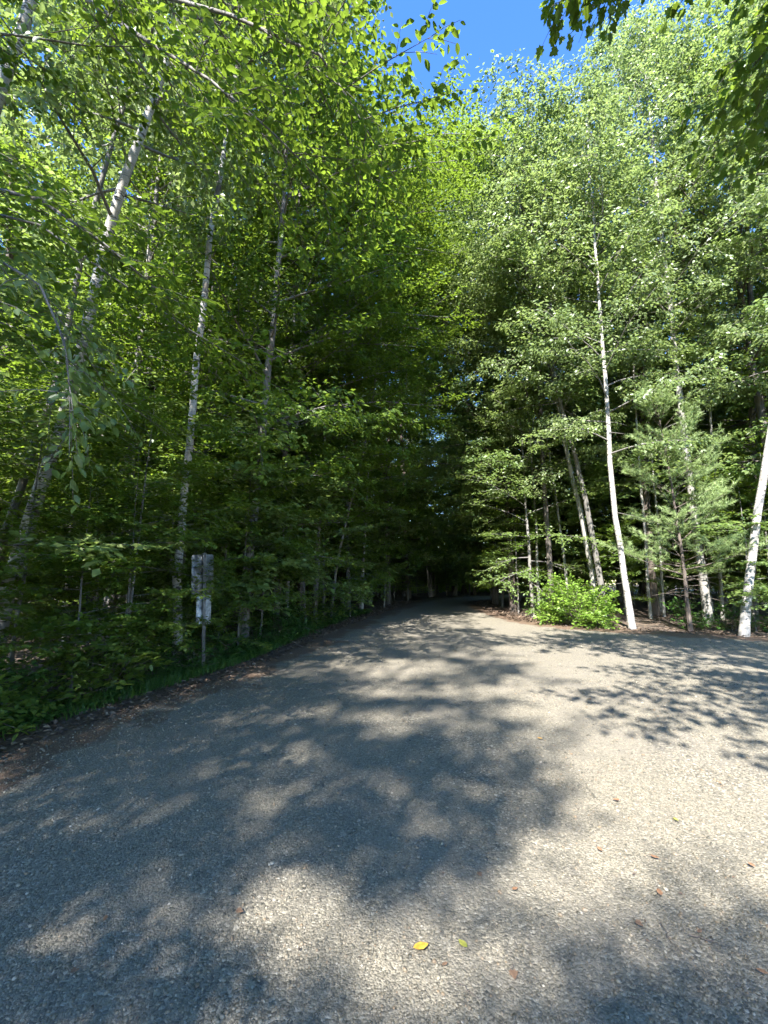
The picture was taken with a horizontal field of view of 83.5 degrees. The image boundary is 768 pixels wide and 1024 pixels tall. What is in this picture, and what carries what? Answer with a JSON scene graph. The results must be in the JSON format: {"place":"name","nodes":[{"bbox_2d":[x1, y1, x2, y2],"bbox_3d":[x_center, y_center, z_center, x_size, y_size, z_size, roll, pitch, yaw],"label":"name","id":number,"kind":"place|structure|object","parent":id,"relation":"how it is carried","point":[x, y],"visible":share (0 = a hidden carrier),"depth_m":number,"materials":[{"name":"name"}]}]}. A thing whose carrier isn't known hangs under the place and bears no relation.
{"place":"outdoors","nodes":[
{"label":"outdoors","id":0,"kind":"place"},
{"bbox_2d":[0,590,767,1023],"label":"gravel road","id":1,"kind":"structure","parent":0,"point":[446,630],"depth_m":2.64,"materials":[{"name":"grey gravel"}]},
{"bbox_2d":[0,584,767,732],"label":"forest floor","id":2,"kind":"structure","parent":0,"point":[640,610],"depth_m":14.28,"materials":[{"name":"brown soil"}]},
{"bbox_2d":[0,665,35,741],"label":"seedling","id":3,"kind":"object","parent":2,"relation":"on","point":[4,695],"visible":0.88,"depth_m":4.05,"materials":[{"name":"green plant"}]},
{"bbox_2d":[0,392,60,626],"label":"beech sapling","id":4,"kind":"object","parent":2,"relation":"on","point":[23,607],"visible":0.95,"depth_m":4.63,"materials":[{"name":"green plant"}]},
{"bbox_2d":[0,649,64,720],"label":"seedling","id":5,"kind":"object","parent":2,"relation":"on","point":[25,680],"visible":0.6,"depth_m":4.63,"materials":[{"name":"green plant"}]},
{"bbox_2d":[0,425,83,723],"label":"beech sapling","id":6,"kind":"object","parent":2,"relation":"on","point":[5,647],"visible":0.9,"depth_m":4.57,"materials":[{"name":"green plant"}]},
{"bbox_2d":[0,248,142,513],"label":"beech tree","id":7,"kind":"object","parent":2,"relation":"on","point":[81,460],"visible":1,"depth_m":2.80,"materials":[{"name":"green plant"}]},
{"bbox_2d":[0,255,155,603],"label":"beech sapling","id":8,"kind":"object","parent":2,"relation":"on","point":[35,386],"visible":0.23,"depth_m":6.73,"materials":[{"name":"green plant"}]},
{"bbox_2d":[0,354,172,682],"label":"beech sapling","id":9,"kind":"object","parent":2,"relation":"on","point":[12,474],"visible":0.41,"depth_m":5.79,"materials":[{"name":"green plant"}]},
{"bbox_2d":[12,470,165,665],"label":"beech sapling","id":10,"kind":"object","parent":2,"relation":"on","point":[84,605],"visible":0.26,"depth_m":6.34,"materials":[{"name":"green plant"}]},
{"bbox_2d":[0,0,178,115],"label":"birch tree","id":11,"kind":"object","parent":2,"relation":"on","point":[23,17],"visible":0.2,"depth_m":5.18,"materials":[{"name":"green plant"}]},
{"bbox_2d":[0,463,182,699],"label":"beech sapling","id":12,"kind":"object","parent":2,"relation":"on","point":[80,531],"visible":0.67,"depth_m":5.57,"materials":[{"name":"green plant"}]},
{"bbox_2d":[0,0,205,525],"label":"maple tree","id":13,"kind":"object","parent":2,"relation":"on","point":[44,159],"visible":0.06,"depth_m":10.29,"materials":[{"name":"green plant"}]},
{"bbox_2d":[0,289,206,646],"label":"beech sapling","id":14,"kind":"object","parent":2,"relation":"on","point":[67,602],"visible":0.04,"depth_m":9.14,"materials":[{"name":"green plant"}]},
{"bbox_2d":[0,247,209,619],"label":"maple sapling","id":15,"kind":"object","parent":2,"relation":"on","point":[104,548],"visible":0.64,"depth_m":5.09,"materials":[{"name":"green plant"}]},
{"bbox_2d":[29,612,182,712],"bbox_3d":[-3.567,2.031,5.548,1.670,1.394,2.127,7,-10,-43],"label":"seedling","id":16,"kind":"object","parent":2,"relation":"on","point":[97,674],"visible":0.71,"depth_m":5.28,"materials":[{"name":"green plant"}]},
{"bbox_2d":[1,425,245,705],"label":"beech sapling","id":17,"kind":"object","parent":2,"relation":"on","point":[87,570],"visible":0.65,"depth_m":5.80,"materials":[{"name":"green plant"}]},
{"bbox_2d":[0,306,246,633],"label":"beech sapling","id":18,"kind":"object","parent":2,"relation":"on","point":[23,396],"visible":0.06,"depth_m":9.98,"materials":[{"name":"green plant"}]},
{"bbox_2d":[0,367,250,676],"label":"beech sapling","id":19,"kind":"object","parent":2,"relation":"on","point":[115,616],"visible":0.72,"depth_m":6.08,"materials":[{"name":"green plant"}]},
{"bbox_2d":[0,0,268,631],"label":"birch tree","id":20,"kind":"object","parent":2,"relation":"on","point":[96,168],"visible":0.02,"depth_m":10.64,"materials":[{"name":"green plant"}]},
{"bbox_2d":[0,0,284,570],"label":"birch tree","id":21,"kind":"object","parent":2,"relation":"on","point":[103,174],"visible":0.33,"depth_m":7.32,"materials":[{"name":"green plant"}]},
{"bbox_2d":[39,0,252,637],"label":"birch tree","id":22,"kind":"object","parent":2,"relation":"on","point":[122,213],"visible":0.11,"depth_m":9.35,"materials":[{"name":"green plant"}]},
{"bbox_2d":[0,371,308,616],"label":"maple sapling","id":23,"kind":"object","parent":2,"relation":"on","point":[247,579],"visible":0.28,"depth_m":8.20,"materials":[{"name":"green plant"}]},
{"bbox_2d":[0,0,333,649],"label":"beech tree","id":24,"kind":"object","parent":2,"relation":"on","point":[157,194],"visible":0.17,"depth_m":8.95,"materials":[{"name":"green plant"}]},
{"bbox_2d":[40,339,295,596],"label":"beech sapling","id":25,"kind":"object","parent":2,"relation":"on","point":[218,448],"visible":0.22,"depth_m":9.00,"materials":[{"name":"green plant"}]},
{"bbox_2d":[1,275,351,577],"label":"maple sapling","id":26,"kind":"object","parent":2,"relation":"on","point":[289,370],"visible":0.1,"depth_m":9.95,"materials":[{"name":"green plant"}]},
{"bbox_2d":[6,27,347,620],"bbox_3d":[-4.453,-3.958,10.782,6.671,14.080,7.389,-7,-10,41],"label":"beech tree","id":27,"kind":"object","parent":2,"relation":"on","point":[153,273],"visible":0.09,"depth_m":9.62,"materials":[{"name":"green plant"}]},
{"bbox_2d":[0,608,372,740],"bbox_3d":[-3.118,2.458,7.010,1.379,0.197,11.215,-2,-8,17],"label":"grass","id":28,"kind":"structure","parent":2,"relation":"on","point":[171,678],"depth_m":5.86,"materials":[{"name":"green plant"}]},
{"bbox_2d":[145,628,231,670],"bbox_3d":[-3.016,2.207,6.796,1.225,0.813,1.371,1,-8,-9],"label":"seedling","id":29,"kind":"object","parent":2,"relation":"on","point":[198,661],"visible":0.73,"depth_m":6.66,"materials":[{"name":"green plant"}]},
{"bbox_2d":[145,610,234,660],"bbox_3d":[-3.501,2.352,7.658,1.833,1.202,1.439,-4,-8,28],"label":"seedling","id":30,"kind":"object","parent":2,"relation":"on","point":[213,642],"visible":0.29,"depth_m":7.53,"materials":[{"name":"green plant"}]},
{"bbox_2d":[0,0,392,674],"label":"birch tree","id":31,"kind":"object","parent":2,"relation":"on","point":[120,194],"visible":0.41,"depth_m":6.16,"materials":[{"name":"green plant"}]},
{"bbox_2d":[121,492,272,651],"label":"beech sapling","id":32,"kind":"object","parent":2,"relation":"on","point":[259,644],"visible":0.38,"depth_m":7.60,"materials":[{"name":"green plant"}]},
{"bbox_2d":[53,316,348,631],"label":"maple sapling","id":33,"kind":"object","parent":2,"relation":"on","point":[310,499],"visible":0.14,"depth_m":10.11,"materials":[{"name":"green plant"}]},
{"bbox_2d":[191,553,213,666],"bbox_3d":[-2.844,1.578,6.765,0.040,1.860,0.455,-4,-6,22],"label":"sign post","id":34,"kind":"object","parent":2,"relation":"on","point":[203,608],"visible":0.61,"depth_m":6.78,"materials":[{"name":"metal"}]},
{"bbox_2d":[66,414,347,648],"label":"maple sapling","id":35,"kind":"object","parent":2,"relation":"on","point":[278,523],"visible":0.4,"depth_m":8.43,"materials":[{"name":"green plant"}]},
{"bbox_2d":[172,613,254,659],"bbox_3d":[-2.961,2.243,7.437,1.404,0.932,1.572,3,-8,-20],"label":"seedling","id":36,"kind":"object","parent":2,"relation":"on","point":[222,647],"visible":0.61,"depth_m":7.28,"materials":[{"name":"green plant"}]},
{"bbox_2d":[117,49,320,617],"bbox_3d":[-4.989,-6.036,13.450,8.189,18.906,6.748,7,-10,-43],"label":"maple tree","id":37,"kind":"object","parent":2,"relation":"on","point":[241,274],"visible":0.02,"depth_m":11.78,"materials":[{"name":"green plant"}]},
{"bbox_2d":[110,0,354,661],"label":"birch tree","id":38,"kind":"object","parent":2,"relation":"on","point":[188,456],"visible":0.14,"depth_m":7.28,"materials":[{"name":"green plant"}]},
{"bbox_2d":[30,0,436,640],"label":"maple tree","id":39,"kind":"object","parent":2,"relation":"on","point":[276,302],"visible":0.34,"depth_m":8.68,"materials":[{"name":"green plant"}]},
{"bbox_2d":[0,0,502,466],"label":"beech tree","id":40,"kind":"object","parent":2,"relation":"on","point":[260,95],"visible":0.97,"depth_m":4.72,"materials":[{"name":"green plant"}]},
{"bbox_2d":[192,418,315,647],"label":"beech sapling","id":41,"kind":"object","parent":2,"relation":"on","point":[255,559],"visible":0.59,"depth_m":8.44,"materials":[{"name":"green plant"}]},
{"bbox_2d":[182,464,349,636],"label":"beech sapling","id":42,"kind":"object","parent":2,"relation":"on","point":[288,594],"visible":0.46,"depth_m":9.38,"materials":[{"name":"green plant"}]},
{"bbox_2d":[215,100,373,618],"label":"birch tree","id":43,"kind":"object","parent":2,"relation":"on","point":[306,298],"visible":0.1,"depth_m":11.05,"materials":[{"name":"green plant"}]},
{"bbox_2d":[283,597,336,626],"bbox_3d":[-2.154,2.906,11.808,1.748,1.146,1.373,-2,-8,17],"label":"seedling","id":44,"kind":"object","parent":2,"relation":"on","point":[310,614],"visible":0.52,"depth_m":11.58,"materials":[{"name":"green plant"}]},
{"bbox_2d":[244,472,388,624],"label":"maple sapling","id":45,"kind":"object","parent":2,"relation":"on","point":[346,585],"visible":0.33,"depth_m":11.61,"materials":[{"name":"green plant"}]},
{"bbox_2d":[163,82,490,616],"bbox_3d":[-1.486,-5.458,13.700,11.004,17.813,7.575,0,-7,0],"label":"maple tree","id":46,"kind":"object","parent":2,"relation":"on","point":[349,496],"visible":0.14,"depth_m":13.51,"materials":[{"name":"green plant"}]},
{"bbox_2d":[130,53,530,632],"bbox_3d":[-1.323,-4.512,11.460,9.803,15.354,7.209,1,-8,-10],"label":"beech tree","id":47,"kind":"object","parent":2,"relation":"on","point":[438,239],"visible":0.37,"depth_m":11.12,"materials":[{"name":"green plant"}]},
{"bbox_2d":[217,98,457,619],"bbox_3d":[-1.362,-4.649,12.654,6.795,15.951,6.880,6,-9,-37],"label":"maple tree","id":48,"kind":"object","parent":2,"relation":"on","point":[383,418],"visible":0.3,"depth_m":11.22,"materials":[{"name":"green plant"}]},
{"bbox_2d":[293,452,395,619],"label":"beech sapling","id":49,"kind":"object","parent":2,"relation":"on","point":[362,555],"visible":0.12,"depth_m":14.01,"materials":[{"name":"green plant"}]},
{"bbox_2d":[259,304,443,611],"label":"beech tree","id":50,"kind":"object","parent":2,"relation":"on","point":[351,538],"visible":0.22,"depth_m":14.40,"materials":[{"name":"green plant"}]},
{"bbox_2d":[306,501,398,616],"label":"beech sapling","id":51,"kind":"object","parent":2,"relation":"on","point":[363,575],"visible":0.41,"depth_m":13.99,"materials":[{"name":"green plant"}]},
{"bbox_2d":[329,474,407,608],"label":"beech sapling","id":52,"kind":"object","parent":2,"relation":"on","point":[388,536],"visible":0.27,"depth_m":16.43,"materials":[{"name":"green plant"}]},
{"bbox_2d":[288,242,462,620],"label":"beech tree","id":53,"kind":"object","parent":2,"relation":"on","point":[429,364],"visible":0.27,"depth_m":13.11,"materials":[{"name":"green plant"}]},
{"bbox_2d":[324,459,433,601],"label":"beech sapling","id":54,"kind":"object","parent":2,"relation":"on","point":[411,586],"visible":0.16,"depth_m":20.60,"materials":[{"name":"green plant"}]},
{"bbox_2d":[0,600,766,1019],"bbox_3d":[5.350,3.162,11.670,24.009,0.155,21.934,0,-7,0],"label":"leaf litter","id":55,"kind":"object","parent":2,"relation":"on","point":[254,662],"visible":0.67,"depth_m":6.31,"materials":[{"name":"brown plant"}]},
{"bbox_2d":[305,174,471,604],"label":"maple tree","id":56,"kind":"object","parent":2,"relation":"on","point":[415,501],"visible":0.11,"depth_m":19.37,"materials":[{"name":"green plant"}]},
{"bbox_2d":[330,469,450,606],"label":"maple sapling","id":57,"kind":"object","parent":2,"relation":"on","point":[410,530],"visible":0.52,"depth_m":17.32,"materials":[{"name":"green plant"}]},
{"bbox_2d":[375,488,438,600],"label":"beech sapling","id":58,"kind":"object","parent":2,"relation":"on","point":[425,531],"visible":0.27,"depth_m":21.09,"materials":[{"name":"green plant"}]},
{"bbox_2d":[362,245,459,598],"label":"maple tree","id":59,"kind":"object","parent":2,"relation":"on","point":[435,506],"visible":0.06,"depth_m":25.96,"materials":[{"name":"green plant"}]},
{"bbox_2d":[357,292,480,596],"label":"beech tree","id":60,"kind":"object","parent":2,"relation":"on","point":[430,578],"visible":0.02,"depth_m":29.07,"materials":[{"name":"green plant"}]},
{"bbox_2d":[377,460,474,596],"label":"maple sapling","id":61,"kind":"object","parent":2,"relation":"on","point":[439,569],"visible":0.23,"depth_m":26.32,"materials":[{"name":"green plant"}]},
{"bbox_2d":[385,102,572,611],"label":"maple tree","id":62,"kind":"object","parent":2,"relation":"on","point":[458,389],"visible":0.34,"depth_m":16.04,"materials":[{"name":"green plant"}]},
{"bbox_2d":[384,158,582,603],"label":"maple tree","id":63,"kind":"object","parent":2,"relation":"on","point":[495,597],"visible":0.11,"depth_m":19.57,"materials":[{"name":"green plant"}]},
{"bbox_2d":[423,480,545,600],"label":"maple sapling","id":64,"kind":"object","parent":2,"relation":"on","point":[457,563],"visible":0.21,"depth_m":22.09,"materials":[{"name":"green plant"}]},
{"bbox_2d":[282,360,717,592],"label":"distant wood","id":65,"kind":"object","parent":2,"relation":"on","point":[441,589],"visible":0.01,"depth_m":43.67,"materials":[{"name":"green plant"}]},
{"bbox_2d":[441,454,570,607],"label":"maple sapling","id":66,"kind":"object","parent":2,"relation":"on","point":[468,569],"visible":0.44,"depth_m":17.44,"materials":[{"name":"green plant"}]},
{"bbox_2d":[465,486,551,613],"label":"beech sapling","id":67,"kind":"object","parent":2,"relation":"on","point":[514,540],"visible":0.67,"depth_m":15.52,"materials":[{"name":"green plant"}]},
{"bbox_2d":[453,197,571,613],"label":"birch tree","id":68,"kind":"object","parent":2,"relation":"on","point":[520,298],"visible":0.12,"depth_m":14.91,"materials":[{"name":"green plant"}]},
{"bbox_2d":[435,326,623,617],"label":"beech tree","id":69,"kind":"object","parent":2,"relation":"on","point":[530,580],"visible":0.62,"depth_m":14.14,"materials":[{"name":"green plant"}]},
{"bbox_2d":[445,243,625,607],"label":"maple tree","id":70,"kind":"object","parent":2,"relation":"on","point":[550,499],"visible":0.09,"depth_m":17.11,"materials":[{"name":"green plant"}]},
{"bbox_2d":[478,184,602,588],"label":"birch tree","id":71,"kind":"object","parent":2,"relation":"on","point":[560,529],"visible":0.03,"depth_m":14.92,"materials":[{"name":"green plant"}]},
{"bbox_2d":[429,48,668,620],"bbox_3d":[4.868,-5.116,13.141,6.923,17.020,7.136,0,-7,0],"label":"maple tree","id":72,"kind":"object","parent":2,"relation":"on","point":[519,177],"visible":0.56,"depth_m":12.56,"materials":[{"name":"green plant"}]},
{"bbox_2d":[445,398,656,576],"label":"maple sapling","id":73,"kind":"object","parent":2,"relation":"on","point":[574,522],"visible":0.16,"depth_m":17.42,"materials":[{"name":"green plant"}]},
{"bbox_2d":[439,60,666,610],"bbox_3d":[5.166,-5.345,14.240,7.014,17.746,7.321,0,-7,0],"label":"birch tree","id":74,"kind":"object","parent":2,"relation":"on","point":[544,481],"visible":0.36,"depth_m":13.42,"materials":[{"name":"green plant"}]},
{"bbox_2d":[460,103,672,601],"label":"maple tree","id":75,"kind":"object","parent":2,"relation":"on","point":[581,394],"visible":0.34,"depth_m":13.22,"materials":[{"name":"green plant"}]},
{"bbox_2d":[477,389,664,593],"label":"maple sapling","id":76,"kind":"object","parent":2,"relation":"on","point":[572,533],"visible":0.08,"depth_m":17.69,"materials":[{"name":"green plant"}]},
{"bbox_2d":[531,570,624,629],"bbox_3d":[5.318,2.489,12.124,2.539,1.707,2.504,-3,-8,24],"label":"shrub","id":77,"kind":"object","parent":2,"relation":"on","point":[599,615],"visible":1,"depth_m":12.02,"materials":[{"name":"green plant"}]},
{"bbox_2d":[517,285,660,604],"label":"birch tree","id":78,"kind":"object","parent":2,"relation":"on","point":[560,445],"visible":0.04,"depth_m":17.89,"materials":[{"name":"green plant"}]},
{"bbox_2d":[484,46,741,628],"bbox_3d":[6.233,-4.494,11.594,6.313,15.379,5.052,7,-10,-44],"label":"birch tree","id":79,"kind":"object","parent":2,"relation":"on","point":[610,448],"visible":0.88,"depth_m":11.22,"materials":[{"name":"green plant"}]},
{"bbox_2d":[538,452,698,583],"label":"maple sapling","id":80,"kind":"object","parent":2,"relation":"on","point":[636,495],"visible":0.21,"depth_m":16.71,"materials":[{"name":"green plant"}]},
{"bbox_2d":[582,519,662,621],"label":"beech sapling","id":81,"kind":"object","parent":2,"relation":"on","point":[626,560],"visible":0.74,"depth_m":13.40,"materials":[{"name":"green plant"}]},
{"bbox_2d":[555,157,705,618],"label":"birch tree","id":82,"kind":"object","parent":2,"relation":"on","point":[644,527],"visible":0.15,"depth_m":13.86,"materials":[{"name":"green plant"}]},
{"bbox_2d":[504,386,767,612],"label":"maple sapling","id":83,"kind":"object","parent":2,"relation":"on","point":[597,466],"visible":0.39,"depth_m":14.71,"materials":[{"name":"green plant"}]},
{"bbox_2d":[525,0,767,615],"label":"maple tree","id":84,"kind":"object","parent":2,"relation":"on","point":[655,604],"visible":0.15,"depth_m":14.04,"materials":[{"name":"green plant"}]},
{"bbox_2d":[535,0,767,213],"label":"maple tree","id":85,"kind":"object","parent":2,"relation":"on","point":[737,96],"visible":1,"depth_m":4.32,"materials":[{"name":"green plant"}]},
{"bbox_2d":[559,412,744,580],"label":"maple sapling","id":86,"kind":"object","parent":2,"relation":"on","point":[637,568],"visible":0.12,"depth_m":16.75,"materials":[{"name":"green plant"}]},
{"bbox_2d":[581,274,730,611],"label":"birch tree","id":87,"kind":"object","parent":2,"relation":"on","point":[620,481],"visible":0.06,"depth_m":16.50,"materials":[{"name":"green plant"}]},
{"bbox_2d":[547,0,767,621],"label":"birch tree","id":88,"kind":"object","parent":2,"relation":"on","point":[635,62],"visible":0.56,"depth_m":12.66,"materials":[{"name":"green plant"}]},
{"bbox_2d":[587,167,729,616],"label":"birch tree","id":89,"kind":"object","parent":2,"relation":"on","point":[661,579],"visible":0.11,"depth_m":14.16,"materials":[{"name":"green plant"}]},
{"bbox_2d":[596,376,767,631],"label":"pine tree","id":90,"kind":"object","parent":2,"relation":"on","point":[676,518],"visible":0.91,"depth_m":11.01,"materials":[{"name":"green plant"}]},
{"bbox_2d":[609,0,767,502],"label":"maple tree","id":91,"kind":"object","parent":2,"relation":"on","point":[760,404],"visible":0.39,"depth_m":12.44,"materials":[{"name":"green plant"}]},
{"bbox_2d":[659,596,724,629],"bbox_3d":[8.274,2.797,11.601,1.225,1.042,1.434,-1,-8,9],"label":"seedling","id":92,"kind":"object","parent":2,"relation":"on","point":[700,619],"visible":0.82,"depth_m":11.51,"materials":[{"name":"green plant"}]},
{"bbox_2d":[630,383,767,612],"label":"beech sapling","id":93,"kind":"object","parent":2,"relation":"on","point":[727,552],"visible":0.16,"depth_m":15.55,"materials":[{"name":"green plant"}]},
{"bbox_2d":[633,132,767,619],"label":"birch tree","id":94,"kind":"object","parent":2,"relation":"on","point":[721,599],"visible":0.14,"depth_m":13.74,"materials":[{"name":"green plant"}]},
{"bbox_2d":[634,504,767,598],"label":"maple sapling","id":95,"kind":"object","parent":2,"relation":"on","point":[677,584],"visible":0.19,"depth_m":15.06,"materials":[{"name":"green plant"}]},
{"bbox_2d":[641,0,767,619],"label":"maple tree","id":96,"kind":"object","parent":2,"relation":"on","point":[751,411],"visible":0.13,"depth_m":13.57,"materials":[{"name":"green plant"}]},
{"bbox_2d":[645,476,767,631],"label":"maple sapling","id":97,"kind":"object","parent":2,"relation":"on","point":[758,590],"visible":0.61,"depth_m":11.49,"materials":[{"name":"green plant"}]},
{"bbox_2d":[652,131,767,514],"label":"beech tree","id":98,"kind":"object","parent":2,"relation":"on","point":[737,413],"visible":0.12,"depth_m":14.71,"materials":[{"name":"green plant"}]},
{"bbox_2d":[675,102,767,454],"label":"beech tree","id":99,"kind":"object","parent":2,"relation":"on","point":[763,393],"visible":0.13,"depth_m":13.13,"materials":[{"name":"green plant"}]},
{"bbox_2d":[684,0,767,636],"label":"birch tree","id":100,"kind":"object","parent":2,"relation":"on","point":[760,199],"visible":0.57,"depth_m":10.75,"materials":[{"name":"green plant"}]},
{"bbox_2d":[703,435,767,586],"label":"beech sapling","id":101,"kind":"object","parent":2,"relation":"on","point":[737,514],"visible":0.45,"depth_m":12.19,"materials":[{"name":"green plant"}]},
{"bbox_2d":[0,0,767,583],"label":"sky","id":102,"kind":"structure","parent":0,"point":[502,26],"materials":[{"name":"blue"}]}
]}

